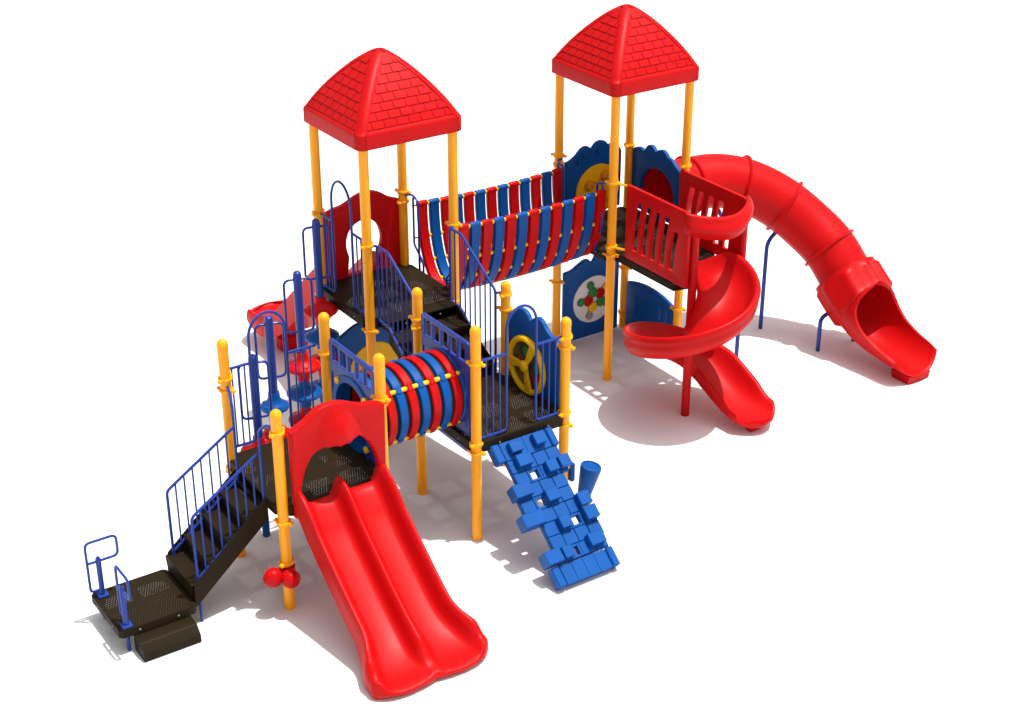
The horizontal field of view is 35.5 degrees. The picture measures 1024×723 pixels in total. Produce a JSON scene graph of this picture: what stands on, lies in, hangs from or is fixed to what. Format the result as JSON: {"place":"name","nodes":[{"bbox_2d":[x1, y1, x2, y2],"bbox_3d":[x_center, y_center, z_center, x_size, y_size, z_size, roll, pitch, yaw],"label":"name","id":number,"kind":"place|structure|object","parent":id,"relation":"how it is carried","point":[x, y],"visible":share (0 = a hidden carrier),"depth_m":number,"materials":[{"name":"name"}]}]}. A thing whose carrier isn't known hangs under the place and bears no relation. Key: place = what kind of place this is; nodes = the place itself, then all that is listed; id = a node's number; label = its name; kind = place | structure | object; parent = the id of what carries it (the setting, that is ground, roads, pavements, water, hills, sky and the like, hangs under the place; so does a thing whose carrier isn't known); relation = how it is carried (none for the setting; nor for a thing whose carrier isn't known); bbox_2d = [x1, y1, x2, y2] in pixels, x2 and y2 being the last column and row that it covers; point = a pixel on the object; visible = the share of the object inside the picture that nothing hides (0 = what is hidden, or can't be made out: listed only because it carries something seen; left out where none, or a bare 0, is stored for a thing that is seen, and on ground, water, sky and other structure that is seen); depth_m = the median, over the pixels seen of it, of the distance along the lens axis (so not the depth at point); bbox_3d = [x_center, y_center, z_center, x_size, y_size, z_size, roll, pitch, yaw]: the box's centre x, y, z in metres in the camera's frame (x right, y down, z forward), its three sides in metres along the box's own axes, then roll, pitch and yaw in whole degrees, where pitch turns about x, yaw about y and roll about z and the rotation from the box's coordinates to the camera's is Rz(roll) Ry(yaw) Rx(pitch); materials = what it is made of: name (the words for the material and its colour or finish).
{"place":"outdoors","nodes":[
{"label":"outdoors","id":0,"kind":"place"},
{"bbox_2d":[0,0,1023,722],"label":"ground","id":1,"kind":"structure","parent":0,"point":[838,538],"depth_m":22.55,"materials":[{"name":"white"}]},
{"bbox_2d":[83,4,936,699],"bbox_3d":[-0.771,-1.507,20.488,8.075,5.165,12.214,23,35,38],"label":"playground set","id":2,"kind":"object","parent":1,"relation":"on","point":[413,358],"visible":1,"depth_m":19.51,"materials":[{"name":"red plastic"}]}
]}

